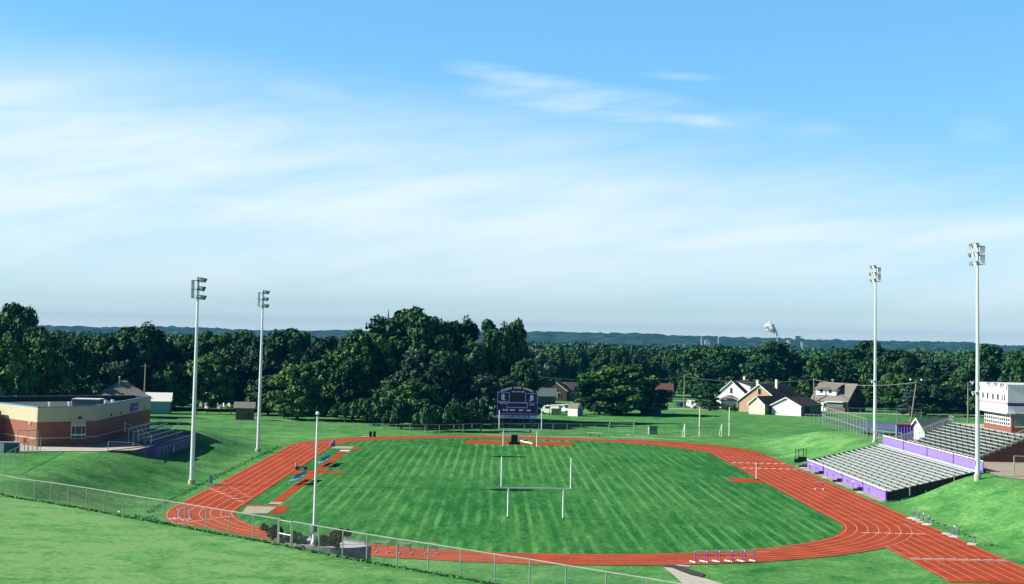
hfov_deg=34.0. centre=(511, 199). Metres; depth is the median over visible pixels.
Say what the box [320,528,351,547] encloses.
shrub
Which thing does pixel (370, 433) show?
blocking sled
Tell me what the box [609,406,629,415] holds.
shrub
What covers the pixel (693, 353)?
broadleaf tree
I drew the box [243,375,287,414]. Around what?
broadleaf tree
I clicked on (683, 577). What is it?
entrance path
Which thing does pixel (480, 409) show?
shrub
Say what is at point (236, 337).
broadleaf tree
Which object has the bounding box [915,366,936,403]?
broadleaf tree
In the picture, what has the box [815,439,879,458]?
bank rail
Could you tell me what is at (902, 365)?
broadleaf tree
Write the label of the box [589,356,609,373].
broadleaf tree
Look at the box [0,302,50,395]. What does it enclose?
broadleaf tree
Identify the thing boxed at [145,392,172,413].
white garage
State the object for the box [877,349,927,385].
broadleaf tree
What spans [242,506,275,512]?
sand pit
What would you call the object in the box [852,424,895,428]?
tennis court
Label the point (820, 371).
broadleaf tree
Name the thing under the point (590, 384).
broadleaf tree
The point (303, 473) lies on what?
team bench
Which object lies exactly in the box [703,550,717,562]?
hurdle
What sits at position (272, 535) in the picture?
shrub
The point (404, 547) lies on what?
hurdle
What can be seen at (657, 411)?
blue wall shed
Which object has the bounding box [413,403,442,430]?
shrub
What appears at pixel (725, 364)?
broadleaf tree
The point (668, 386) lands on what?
brick house
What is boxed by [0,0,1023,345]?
sky
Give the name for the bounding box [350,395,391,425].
shrub
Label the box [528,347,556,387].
silver leaved tree
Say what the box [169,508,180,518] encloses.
hurdle
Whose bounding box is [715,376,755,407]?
white house
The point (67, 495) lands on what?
chain link fence
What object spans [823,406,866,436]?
tennis fence
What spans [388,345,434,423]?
silver leaved tree
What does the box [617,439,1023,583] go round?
sprint straight
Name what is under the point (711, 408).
shrub
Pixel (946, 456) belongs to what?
walkway wall
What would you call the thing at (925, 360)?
silver leaved tree
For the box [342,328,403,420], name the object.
broadleaf tree
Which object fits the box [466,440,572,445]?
runway
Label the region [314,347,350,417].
broadleaf tree
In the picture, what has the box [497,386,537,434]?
scoreboard
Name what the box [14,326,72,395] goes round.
broadleaf tree
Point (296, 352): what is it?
broadleaf tree
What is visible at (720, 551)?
hurdle
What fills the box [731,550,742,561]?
hurdle
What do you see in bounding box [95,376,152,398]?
hip roofed house
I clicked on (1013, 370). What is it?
broadleaf tree
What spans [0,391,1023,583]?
ground
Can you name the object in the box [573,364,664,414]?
broadleaf tree
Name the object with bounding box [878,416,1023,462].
bleachers
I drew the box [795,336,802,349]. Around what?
factory tower
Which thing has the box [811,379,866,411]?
dormer house
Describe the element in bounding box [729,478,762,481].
jump apron
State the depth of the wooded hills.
4620.15 m
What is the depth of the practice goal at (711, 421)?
322.77 m
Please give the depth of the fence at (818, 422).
318.72 m
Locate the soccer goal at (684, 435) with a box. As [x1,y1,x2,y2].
[682,423,722,436]
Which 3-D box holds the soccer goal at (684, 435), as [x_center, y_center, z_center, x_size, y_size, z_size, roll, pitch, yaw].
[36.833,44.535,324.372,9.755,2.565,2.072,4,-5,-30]
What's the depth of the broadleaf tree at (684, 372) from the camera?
561.26 m
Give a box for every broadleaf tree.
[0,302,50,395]
[0,337,37,395]
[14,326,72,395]
[49,332,74,341]
[50,335,81,391]
[53,337,99,395]
[70,332,91,340]
[72,336,117,394]
[73,335,96,343]
[91,320,169,393]
[97,333,114,340]
[144,341,183,386]
[145,360,199,409]
[160,335,175,342]
[173,338,187,347]
[174,341,187,361]
[180,339,213,407]
[181,333,191,344]
[181,350,239,410]
[186,329,214,347]
[189,336,202,349]
[204,334,225,403]
[218,332,232,404]
[219,329,255,395]
[235,330,278,401]
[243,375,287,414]
[252,328,314,398]
[265,362,328,419]
[283,331,314,363]
[300,336,339,396]
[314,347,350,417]
[323,356,378,420]
[337,332,349,348]
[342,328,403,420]
[360,378,413,425]
[365,305,436,396]
[376,310,459,386]
[379,309,460,393]
[387,380,446,426]
[415,350,473,425]
[447,314,480,388]
[459,335,490,406]
[492,317,531,420]
[506,357,542,422]
[542,350,566,381]
[557,349,591,381]
[567,378,623,414]
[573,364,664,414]
[586,347,600,371]
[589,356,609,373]
[594,345,619,364]
[608,346,632,377]
[622,378,675,413]
[631,351,650,376]
[645,355,659,364]
[649,355,668,382]
[661,352,684,396]
[675,344,720,398]
[676,360,700,397]
[690,344,751,391]
[694,381,721,408]
[738,340,812,396]
[766,366,788,380]
[788,353,805,381]
[795,355,837,397]
[820,347,856,380]
[835,340,885,405]
[858,357,888,404]
[870,374,919,411]
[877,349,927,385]
[880,357,916,401]
[899,375,947,415]
[913,357,965,411]
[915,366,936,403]
[938,365,974,413]
[956,343,1014,413]
[960,360,971,366]
[997,347,1023,382]
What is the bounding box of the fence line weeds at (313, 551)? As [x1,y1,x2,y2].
[0,493,499,583]
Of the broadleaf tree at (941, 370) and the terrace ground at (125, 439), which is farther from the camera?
the broadleaf tree at (941, 370)
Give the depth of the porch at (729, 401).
458.53 m
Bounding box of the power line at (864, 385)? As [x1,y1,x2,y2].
[818,380,914,385]
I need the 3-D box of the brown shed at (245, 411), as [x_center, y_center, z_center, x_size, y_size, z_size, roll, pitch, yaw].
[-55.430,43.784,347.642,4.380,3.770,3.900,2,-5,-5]
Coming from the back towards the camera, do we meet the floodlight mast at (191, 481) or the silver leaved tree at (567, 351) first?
the silver leaved tree at (567, 351)
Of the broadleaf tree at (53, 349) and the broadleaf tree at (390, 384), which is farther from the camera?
the broadleaf tree at (53, 349)
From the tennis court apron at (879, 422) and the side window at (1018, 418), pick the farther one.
the tennis court apron at (879, 422)
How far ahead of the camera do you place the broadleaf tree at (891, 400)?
464.62 m
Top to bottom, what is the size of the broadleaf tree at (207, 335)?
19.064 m
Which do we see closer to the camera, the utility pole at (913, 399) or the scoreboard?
the scoreboard
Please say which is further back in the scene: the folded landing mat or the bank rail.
the folded landing mat
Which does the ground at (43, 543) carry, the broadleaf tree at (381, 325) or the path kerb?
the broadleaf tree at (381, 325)
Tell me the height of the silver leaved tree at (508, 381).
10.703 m
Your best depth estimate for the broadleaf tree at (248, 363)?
395.85 m
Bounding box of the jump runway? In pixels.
[270,451,346,502]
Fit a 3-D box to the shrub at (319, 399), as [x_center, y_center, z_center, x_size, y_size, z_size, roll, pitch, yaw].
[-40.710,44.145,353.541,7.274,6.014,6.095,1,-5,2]
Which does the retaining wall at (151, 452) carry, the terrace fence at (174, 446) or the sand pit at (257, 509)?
the terrace fence at (174, 446)
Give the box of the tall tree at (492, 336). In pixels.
[479,318,505,386]
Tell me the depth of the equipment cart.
224.63 m
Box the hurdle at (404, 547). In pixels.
[398,542,411,553]
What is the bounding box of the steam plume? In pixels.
[764,321,777,336]
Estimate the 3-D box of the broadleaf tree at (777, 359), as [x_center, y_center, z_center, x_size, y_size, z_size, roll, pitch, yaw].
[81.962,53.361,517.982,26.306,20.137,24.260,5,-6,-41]
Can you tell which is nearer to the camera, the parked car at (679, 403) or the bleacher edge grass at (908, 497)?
the bleacher edge grass at (908, 497)
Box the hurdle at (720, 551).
[716,550,730,561]
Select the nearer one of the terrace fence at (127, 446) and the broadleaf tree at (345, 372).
the terrace fence at (127, 446)
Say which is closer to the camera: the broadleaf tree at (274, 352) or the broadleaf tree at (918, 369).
the broadleaf tree at (274, 352)
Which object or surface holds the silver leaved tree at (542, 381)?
on the ground at (43, 543)
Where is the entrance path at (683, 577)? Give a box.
[664,567,721,583]
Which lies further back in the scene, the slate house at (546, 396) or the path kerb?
the slate house at (546, 396)
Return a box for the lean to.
[547,404,568,414]
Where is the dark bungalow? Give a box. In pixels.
[564,382,584,400]
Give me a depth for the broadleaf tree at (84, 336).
462.96 m
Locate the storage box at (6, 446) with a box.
[0,441,20,452]
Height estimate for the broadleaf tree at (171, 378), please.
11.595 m
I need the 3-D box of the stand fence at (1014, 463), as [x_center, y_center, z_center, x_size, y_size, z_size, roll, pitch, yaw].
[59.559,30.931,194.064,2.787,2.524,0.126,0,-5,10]
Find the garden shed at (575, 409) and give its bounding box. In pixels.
[568,403,582,415]
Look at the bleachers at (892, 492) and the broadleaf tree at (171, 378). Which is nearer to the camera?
the bleachers at (892, 492)
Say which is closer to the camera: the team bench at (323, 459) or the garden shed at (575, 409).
the team bench at (323, 459)
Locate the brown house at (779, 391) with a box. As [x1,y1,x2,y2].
[737,379,800,411]
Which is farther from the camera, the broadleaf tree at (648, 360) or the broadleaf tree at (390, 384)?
the broadleaf tree at (648, 360)
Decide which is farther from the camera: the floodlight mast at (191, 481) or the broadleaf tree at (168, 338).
the broadleaf tree at (168, 338)
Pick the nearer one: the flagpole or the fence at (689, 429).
the flagpole
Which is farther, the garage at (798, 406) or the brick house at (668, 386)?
the brick house at (668, 386)
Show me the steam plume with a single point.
(769, 326)
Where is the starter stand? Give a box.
[207,475,222,485]
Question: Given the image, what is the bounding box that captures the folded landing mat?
[509,435,519,444]
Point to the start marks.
(731, 557)
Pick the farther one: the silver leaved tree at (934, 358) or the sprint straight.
the silver leaved tree at (934, 358)
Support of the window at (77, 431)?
in the school building
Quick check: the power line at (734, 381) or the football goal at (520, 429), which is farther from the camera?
the power line at (734, 381)
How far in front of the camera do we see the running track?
173.38 m
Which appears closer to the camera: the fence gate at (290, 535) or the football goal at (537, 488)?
the fence gate at (290, 535)
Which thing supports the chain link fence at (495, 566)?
on the ground at (43, 543)
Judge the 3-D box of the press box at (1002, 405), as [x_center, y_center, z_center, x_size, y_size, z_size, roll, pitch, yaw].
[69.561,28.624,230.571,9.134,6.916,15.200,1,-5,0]
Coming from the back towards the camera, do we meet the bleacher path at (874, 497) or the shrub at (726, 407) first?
the shrub at (726, 407)
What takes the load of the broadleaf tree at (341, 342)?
on the ground at (43, 543)
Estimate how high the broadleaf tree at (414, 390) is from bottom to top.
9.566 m
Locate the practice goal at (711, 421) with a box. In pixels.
[692,407,729,436]
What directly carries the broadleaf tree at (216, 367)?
on the ground at (43, 543)
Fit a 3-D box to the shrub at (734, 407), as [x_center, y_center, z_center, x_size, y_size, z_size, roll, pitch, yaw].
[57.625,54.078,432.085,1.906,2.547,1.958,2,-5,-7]
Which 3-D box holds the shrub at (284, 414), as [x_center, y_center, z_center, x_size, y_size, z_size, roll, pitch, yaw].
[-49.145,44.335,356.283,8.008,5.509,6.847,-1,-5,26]
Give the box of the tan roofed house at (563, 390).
[551,378,569,400]
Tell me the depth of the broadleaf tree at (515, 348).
368.63 m
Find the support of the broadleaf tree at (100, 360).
on the ground at (43, 543)
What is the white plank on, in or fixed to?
on the ground at (43, 543)
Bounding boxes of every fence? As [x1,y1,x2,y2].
[0,437,40,469]
[0,474,278,544]
[17,430,38,450]
[108,441,145,456]
[156,437,190,455]
[177,418,608,433]
[195,427,240,443]
[291,521,682,583]
[636,427,732,434]
[805,414,822,425]
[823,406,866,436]
[823,407,921,424]
[1014,456,1023,475]
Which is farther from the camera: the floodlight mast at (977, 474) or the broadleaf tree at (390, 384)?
the broadleaf tree at (390, 384)
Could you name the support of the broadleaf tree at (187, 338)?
on the ground at (43, 543)
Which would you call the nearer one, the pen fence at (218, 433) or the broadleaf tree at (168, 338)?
the pen fence at (218, 433)
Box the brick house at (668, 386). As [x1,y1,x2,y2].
[655,383,673,401]
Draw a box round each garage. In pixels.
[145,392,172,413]
[747,396,778,414]
[770,396,822,415]
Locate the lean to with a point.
(555, 411)
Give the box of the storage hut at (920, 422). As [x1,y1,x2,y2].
[911,418,952,438]
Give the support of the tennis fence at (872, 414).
on the tennis court apron at (879, 422)
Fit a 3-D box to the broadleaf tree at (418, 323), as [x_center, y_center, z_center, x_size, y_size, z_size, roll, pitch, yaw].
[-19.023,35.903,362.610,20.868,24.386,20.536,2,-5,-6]
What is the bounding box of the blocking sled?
[361,431,375,437]
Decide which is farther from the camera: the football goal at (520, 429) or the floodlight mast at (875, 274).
the football goal at (520, 429)
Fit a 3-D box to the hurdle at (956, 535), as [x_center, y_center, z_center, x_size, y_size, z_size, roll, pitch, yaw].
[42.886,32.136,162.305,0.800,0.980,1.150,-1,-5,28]
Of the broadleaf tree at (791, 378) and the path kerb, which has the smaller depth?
the path kerb
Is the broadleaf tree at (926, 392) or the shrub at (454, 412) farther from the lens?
the broadleaf tree at (926, 392)
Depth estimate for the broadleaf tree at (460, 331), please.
369.31 m
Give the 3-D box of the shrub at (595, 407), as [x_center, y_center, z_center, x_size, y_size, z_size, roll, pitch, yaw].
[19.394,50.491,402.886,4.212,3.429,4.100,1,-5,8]
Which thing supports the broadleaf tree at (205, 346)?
on the ground at (43, 543)
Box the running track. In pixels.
[165,436,912,564]
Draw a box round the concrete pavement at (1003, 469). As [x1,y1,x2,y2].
[983,448,1023,478]
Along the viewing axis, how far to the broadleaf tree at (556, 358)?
580.44 m
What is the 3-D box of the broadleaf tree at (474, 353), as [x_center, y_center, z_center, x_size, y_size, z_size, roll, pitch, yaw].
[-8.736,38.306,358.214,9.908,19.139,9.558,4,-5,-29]
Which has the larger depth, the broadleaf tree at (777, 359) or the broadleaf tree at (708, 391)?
the broadleaf tree at (777, 359)
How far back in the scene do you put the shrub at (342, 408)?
346.91 m
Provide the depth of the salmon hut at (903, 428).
261.86 m
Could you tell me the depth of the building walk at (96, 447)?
214.09 m
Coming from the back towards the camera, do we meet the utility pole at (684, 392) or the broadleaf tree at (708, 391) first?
the utility pole at (684, 392)
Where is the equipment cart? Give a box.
[294,461,307,469]
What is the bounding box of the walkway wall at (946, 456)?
[879,435,983,472]
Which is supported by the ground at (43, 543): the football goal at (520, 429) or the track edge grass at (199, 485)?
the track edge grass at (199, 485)
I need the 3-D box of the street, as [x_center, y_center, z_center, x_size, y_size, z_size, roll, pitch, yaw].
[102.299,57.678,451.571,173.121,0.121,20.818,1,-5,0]
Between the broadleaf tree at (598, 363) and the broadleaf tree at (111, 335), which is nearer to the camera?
the broadleaf tree at (111, 335)
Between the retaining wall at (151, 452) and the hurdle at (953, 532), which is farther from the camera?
the retaining wall at (151, 452)
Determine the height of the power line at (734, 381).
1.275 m
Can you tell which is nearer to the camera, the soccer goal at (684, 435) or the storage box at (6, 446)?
the storage box at (6, 446)
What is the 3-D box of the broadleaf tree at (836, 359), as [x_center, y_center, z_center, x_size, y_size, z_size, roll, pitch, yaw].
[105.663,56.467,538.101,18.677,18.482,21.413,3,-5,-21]
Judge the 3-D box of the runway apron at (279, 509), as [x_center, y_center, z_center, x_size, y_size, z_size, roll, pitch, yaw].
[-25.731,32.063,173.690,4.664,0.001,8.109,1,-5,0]
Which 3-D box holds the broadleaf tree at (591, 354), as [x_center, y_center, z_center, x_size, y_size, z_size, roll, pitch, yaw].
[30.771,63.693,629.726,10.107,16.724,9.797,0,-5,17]
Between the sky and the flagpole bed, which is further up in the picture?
the sky
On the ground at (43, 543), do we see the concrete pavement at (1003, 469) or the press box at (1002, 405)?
the concrete pavement at (1003, 469)
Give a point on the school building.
(74, 420)
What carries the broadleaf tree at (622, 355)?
on the ground at (43, 543)
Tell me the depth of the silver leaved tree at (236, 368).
399.99 m
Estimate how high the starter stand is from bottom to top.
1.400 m
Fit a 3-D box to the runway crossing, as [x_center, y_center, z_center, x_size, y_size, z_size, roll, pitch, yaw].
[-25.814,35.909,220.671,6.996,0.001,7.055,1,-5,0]
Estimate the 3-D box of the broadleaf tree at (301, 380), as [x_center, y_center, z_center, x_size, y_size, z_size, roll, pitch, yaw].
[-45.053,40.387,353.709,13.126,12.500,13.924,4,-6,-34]
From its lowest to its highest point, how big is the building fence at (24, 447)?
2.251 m
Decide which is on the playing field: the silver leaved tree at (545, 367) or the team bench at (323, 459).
the team bench at (323, 459)
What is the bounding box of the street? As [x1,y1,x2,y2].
[668,408,983,416]
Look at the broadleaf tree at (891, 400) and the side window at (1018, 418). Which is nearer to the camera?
the side window at (1018, 418)
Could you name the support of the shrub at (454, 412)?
on the ground at (43, 543)
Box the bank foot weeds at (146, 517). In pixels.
[134,514,161,521]
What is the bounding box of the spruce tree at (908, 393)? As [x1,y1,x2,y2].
[895,382,923,416]
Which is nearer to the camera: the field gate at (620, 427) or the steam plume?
the field gate at (620, 427)
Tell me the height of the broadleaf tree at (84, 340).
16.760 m
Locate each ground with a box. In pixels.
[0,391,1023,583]
[99,433,187,445]
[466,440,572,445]
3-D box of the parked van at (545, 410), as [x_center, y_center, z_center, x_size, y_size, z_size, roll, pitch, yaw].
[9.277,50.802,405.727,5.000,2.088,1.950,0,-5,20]
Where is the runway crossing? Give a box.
[291,470,343,473]
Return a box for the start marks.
[186,462,985,560]
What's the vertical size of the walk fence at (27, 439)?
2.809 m
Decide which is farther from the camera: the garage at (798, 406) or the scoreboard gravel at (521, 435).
the garage at (798, 406)
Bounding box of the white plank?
[627,434,647,437]
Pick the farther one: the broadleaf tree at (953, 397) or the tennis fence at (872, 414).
the broadleaf tree at (953, 397)
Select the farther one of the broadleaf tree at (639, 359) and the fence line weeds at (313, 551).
the broadleaf tree at (639, 359)
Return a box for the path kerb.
[662,565,703,575]
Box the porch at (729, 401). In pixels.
[719,398,738,408]
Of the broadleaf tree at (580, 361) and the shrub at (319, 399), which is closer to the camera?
the shrub at (319, 399)
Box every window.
[71,425,85,438]
[1014,414,1023,426]
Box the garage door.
[805,407,809,415]
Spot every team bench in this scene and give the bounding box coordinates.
[289,472,301,483]
[295,469,306,480]
[317,456,326,464]
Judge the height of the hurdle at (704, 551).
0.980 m
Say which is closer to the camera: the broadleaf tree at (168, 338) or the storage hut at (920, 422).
the storage hut at (920, 422)
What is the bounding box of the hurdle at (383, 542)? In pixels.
[375,541,388,552]
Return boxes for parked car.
[675,401,689,406]
[691,403,707,408]
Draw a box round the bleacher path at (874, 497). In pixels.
[795,465,887,501]
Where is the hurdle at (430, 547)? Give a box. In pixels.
[424,542,436,554]
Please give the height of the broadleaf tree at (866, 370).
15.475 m
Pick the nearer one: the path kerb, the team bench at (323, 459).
the path kerb
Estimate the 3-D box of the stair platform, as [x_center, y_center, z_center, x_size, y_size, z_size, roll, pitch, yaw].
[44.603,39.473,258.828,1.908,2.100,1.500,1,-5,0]
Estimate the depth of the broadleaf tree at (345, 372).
351.06 m
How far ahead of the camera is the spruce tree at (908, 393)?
436.24 m
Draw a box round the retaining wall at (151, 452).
[107,433,190,457]
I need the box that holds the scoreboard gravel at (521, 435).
[485,434,548,435]
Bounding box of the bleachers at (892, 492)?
[798,443,982,500]
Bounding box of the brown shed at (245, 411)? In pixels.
[234,402,255,420]
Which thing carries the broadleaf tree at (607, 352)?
on the ground at (43, 543)
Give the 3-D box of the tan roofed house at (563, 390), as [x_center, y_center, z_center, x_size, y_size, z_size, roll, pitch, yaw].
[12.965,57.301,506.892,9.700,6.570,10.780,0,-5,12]
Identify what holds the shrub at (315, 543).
in the flagpole bed
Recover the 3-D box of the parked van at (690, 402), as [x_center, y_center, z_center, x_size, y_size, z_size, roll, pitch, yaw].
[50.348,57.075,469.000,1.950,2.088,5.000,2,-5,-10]
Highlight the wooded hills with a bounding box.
[37,325,1023,353]
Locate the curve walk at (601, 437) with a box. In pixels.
[497,435,678,439]
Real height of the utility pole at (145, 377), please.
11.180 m
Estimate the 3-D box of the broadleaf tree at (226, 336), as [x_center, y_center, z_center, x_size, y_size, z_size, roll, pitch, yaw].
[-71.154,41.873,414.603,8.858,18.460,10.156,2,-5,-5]
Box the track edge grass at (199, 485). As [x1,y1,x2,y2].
[147,446,281,513]
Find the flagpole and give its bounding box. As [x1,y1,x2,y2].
[310,411,319,543]
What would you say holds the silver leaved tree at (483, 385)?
on the ground at (43, 543)
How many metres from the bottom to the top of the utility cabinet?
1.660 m
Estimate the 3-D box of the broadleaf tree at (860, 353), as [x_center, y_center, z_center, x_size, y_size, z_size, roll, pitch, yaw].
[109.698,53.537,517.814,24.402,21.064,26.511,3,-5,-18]
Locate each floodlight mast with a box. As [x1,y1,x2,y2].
[188,277,206,484]
[255,290,269,451]
[869,265,880,441]
[967,242,984,480]
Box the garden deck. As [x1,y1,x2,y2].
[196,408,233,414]
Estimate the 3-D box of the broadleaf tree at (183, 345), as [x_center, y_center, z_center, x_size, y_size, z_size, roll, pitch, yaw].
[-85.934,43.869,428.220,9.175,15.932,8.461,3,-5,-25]
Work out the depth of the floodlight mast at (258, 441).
256.85 m
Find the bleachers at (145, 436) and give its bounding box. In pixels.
[124,420,182,443]
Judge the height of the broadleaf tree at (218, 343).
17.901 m
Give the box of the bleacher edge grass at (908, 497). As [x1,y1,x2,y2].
[884,471,987,501]
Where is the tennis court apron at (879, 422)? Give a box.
[819,419,912,432]
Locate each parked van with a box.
[541,405,560,413]
[686,400,696,407]
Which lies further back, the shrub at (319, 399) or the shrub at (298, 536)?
the shrub at (319, 399)
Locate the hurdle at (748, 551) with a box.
[743,550,755,561]
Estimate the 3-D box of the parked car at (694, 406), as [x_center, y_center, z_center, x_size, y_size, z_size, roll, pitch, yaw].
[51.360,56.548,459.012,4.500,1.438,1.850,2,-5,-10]
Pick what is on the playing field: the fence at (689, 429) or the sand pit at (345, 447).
the sand pit at (345, 447)
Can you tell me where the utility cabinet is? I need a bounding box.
[648,426,657,433]
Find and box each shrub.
[259,523,283,539]
[268,397,292,418]
[280,530,306,543]
[304,395,336,419]
[312,538,330,545]
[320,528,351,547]
[328,399,358,421]
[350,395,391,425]
[381,399,420,428]
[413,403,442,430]
[438,399,473,430]
[466,398,488,430]
[496,411,518,425]
[584,403,600,415]
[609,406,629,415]
[636,408,652,414]
[708,406,716,411]
[723,404,731,410]
[731,405,738,411]
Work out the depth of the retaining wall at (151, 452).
225.87 m
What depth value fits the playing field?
188.92 m
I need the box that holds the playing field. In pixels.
[235,438,842,553]
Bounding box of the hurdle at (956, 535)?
[949,526,959,537]
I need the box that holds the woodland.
[46,329,1013,372]
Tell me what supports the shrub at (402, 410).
on the ground at (43, 543)
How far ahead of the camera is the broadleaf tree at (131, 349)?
384.64 m
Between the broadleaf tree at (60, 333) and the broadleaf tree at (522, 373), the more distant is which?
the broadleaf tree at (60, 333)
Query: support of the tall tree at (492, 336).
on the ground at (43, 543)
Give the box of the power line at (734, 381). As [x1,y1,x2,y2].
[684,376,813,382]
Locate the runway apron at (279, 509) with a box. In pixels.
[246,505,289,513]
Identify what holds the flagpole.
in the flagpole bed
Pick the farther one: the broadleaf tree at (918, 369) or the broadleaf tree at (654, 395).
the broadleaf tree at (918, 369)
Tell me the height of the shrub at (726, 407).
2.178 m
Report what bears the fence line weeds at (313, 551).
on the ground at (43, 543)
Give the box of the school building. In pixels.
[0,395,150,445]
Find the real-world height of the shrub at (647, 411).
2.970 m
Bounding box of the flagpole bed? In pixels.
[283,536,370,559]
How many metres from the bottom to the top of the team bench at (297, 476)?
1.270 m
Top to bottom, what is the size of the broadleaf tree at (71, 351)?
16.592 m
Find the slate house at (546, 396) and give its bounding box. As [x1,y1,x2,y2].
[537,388,556,406]
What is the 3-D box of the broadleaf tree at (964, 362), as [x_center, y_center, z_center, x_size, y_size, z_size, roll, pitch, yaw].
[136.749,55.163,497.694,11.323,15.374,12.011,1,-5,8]
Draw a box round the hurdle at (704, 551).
[690,550,705,562]
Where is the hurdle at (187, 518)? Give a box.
[180,509,191,519]
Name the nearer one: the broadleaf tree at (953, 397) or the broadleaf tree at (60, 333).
the broadleaf tree at (60, 333)
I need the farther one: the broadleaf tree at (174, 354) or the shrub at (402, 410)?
the broadleaf tree at (174, 354)
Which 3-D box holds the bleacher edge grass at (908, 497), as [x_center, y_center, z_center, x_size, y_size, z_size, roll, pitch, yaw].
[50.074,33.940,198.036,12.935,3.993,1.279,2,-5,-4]
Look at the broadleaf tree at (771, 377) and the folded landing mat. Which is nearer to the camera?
the folded landing mat
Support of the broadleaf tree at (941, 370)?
on the ground at (43, 543)
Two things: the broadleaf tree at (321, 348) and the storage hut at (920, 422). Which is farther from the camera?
the broadleaf tree at (321, 348)
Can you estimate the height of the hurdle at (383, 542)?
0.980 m
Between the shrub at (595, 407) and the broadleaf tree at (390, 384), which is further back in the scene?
the shrub at (595, 407)
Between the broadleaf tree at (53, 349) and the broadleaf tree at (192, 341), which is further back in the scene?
the broadleaf tree at (192, 341)
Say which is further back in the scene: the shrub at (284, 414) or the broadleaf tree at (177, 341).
the broadleaf tree at (177, 341)
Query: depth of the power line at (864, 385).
425.55 m
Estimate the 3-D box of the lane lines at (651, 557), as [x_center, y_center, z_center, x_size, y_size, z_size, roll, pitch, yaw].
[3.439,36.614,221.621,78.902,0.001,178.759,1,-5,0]
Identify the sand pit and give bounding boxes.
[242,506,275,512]
[333,446,353,448]
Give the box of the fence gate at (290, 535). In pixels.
[278,517,291,545]
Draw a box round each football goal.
[499,410,541,447]
[501,457,571,518]
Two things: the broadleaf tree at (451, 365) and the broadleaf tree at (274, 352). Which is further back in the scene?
the broadleaf tree at (274, 352)
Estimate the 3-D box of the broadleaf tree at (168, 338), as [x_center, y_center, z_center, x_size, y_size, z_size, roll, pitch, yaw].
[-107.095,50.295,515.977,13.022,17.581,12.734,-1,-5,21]
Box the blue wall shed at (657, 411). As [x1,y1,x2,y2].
[645,399,660,413]
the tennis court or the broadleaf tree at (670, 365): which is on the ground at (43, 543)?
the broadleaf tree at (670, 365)
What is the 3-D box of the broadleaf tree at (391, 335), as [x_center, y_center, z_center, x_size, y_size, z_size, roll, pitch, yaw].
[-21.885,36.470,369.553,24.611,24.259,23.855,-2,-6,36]
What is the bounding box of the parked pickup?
[560,405,567,412]
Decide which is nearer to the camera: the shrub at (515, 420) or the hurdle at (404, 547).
the hurdle at (404, 547)
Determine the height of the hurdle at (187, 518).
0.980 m
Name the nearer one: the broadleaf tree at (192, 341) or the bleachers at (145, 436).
the bleachers at (145, 436)
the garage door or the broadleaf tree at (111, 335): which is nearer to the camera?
the garage door
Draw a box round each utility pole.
[144,364,149,392]
[681,375,687,407]
[909,379,922,420]
[967,382,968,423]
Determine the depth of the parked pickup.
413.99 m
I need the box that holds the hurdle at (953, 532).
[946,526,954,535]
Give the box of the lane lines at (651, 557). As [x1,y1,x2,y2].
[166,436,1022,580]
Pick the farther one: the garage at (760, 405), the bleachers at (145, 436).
the garage at (760, 405)
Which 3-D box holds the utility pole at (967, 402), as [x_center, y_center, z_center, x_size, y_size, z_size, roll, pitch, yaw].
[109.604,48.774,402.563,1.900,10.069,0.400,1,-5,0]
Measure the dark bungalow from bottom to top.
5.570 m
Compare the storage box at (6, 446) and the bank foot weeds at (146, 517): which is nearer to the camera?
the bank foot weeds at (146, 517)
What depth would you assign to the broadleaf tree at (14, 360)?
319.48 m
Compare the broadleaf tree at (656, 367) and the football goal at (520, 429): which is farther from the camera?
the broadleaf tree at (656, 367)
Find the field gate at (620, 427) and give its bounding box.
[609,422,634,433]
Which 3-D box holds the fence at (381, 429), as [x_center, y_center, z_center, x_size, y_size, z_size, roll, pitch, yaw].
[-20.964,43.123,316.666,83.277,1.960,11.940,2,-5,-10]
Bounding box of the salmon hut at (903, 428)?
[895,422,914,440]
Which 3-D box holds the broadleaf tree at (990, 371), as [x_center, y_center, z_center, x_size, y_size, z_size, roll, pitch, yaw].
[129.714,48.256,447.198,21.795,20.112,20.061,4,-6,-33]
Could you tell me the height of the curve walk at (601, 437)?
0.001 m
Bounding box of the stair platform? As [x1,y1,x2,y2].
[794,448,806,462]
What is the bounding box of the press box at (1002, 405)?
[970,381,1023,434]
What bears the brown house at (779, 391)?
on the ground at (43, 543)
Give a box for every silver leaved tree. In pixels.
[229,338,251,401]
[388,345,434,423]
[449,369,506,426]
[489,375,529,424]
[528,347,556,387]
[539,358,547,385]
[560,350,577,381]
[920,357,931,363]
[927,355,943,364]
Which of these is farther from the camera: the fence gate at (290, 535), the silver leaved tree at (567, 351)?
the silver leaved tree at (567, 351)
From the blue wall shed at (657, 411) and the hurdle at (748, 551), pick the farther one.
the blue wall shed at (657, 411)
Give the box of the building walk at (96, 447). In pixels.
[20,444,149,450]

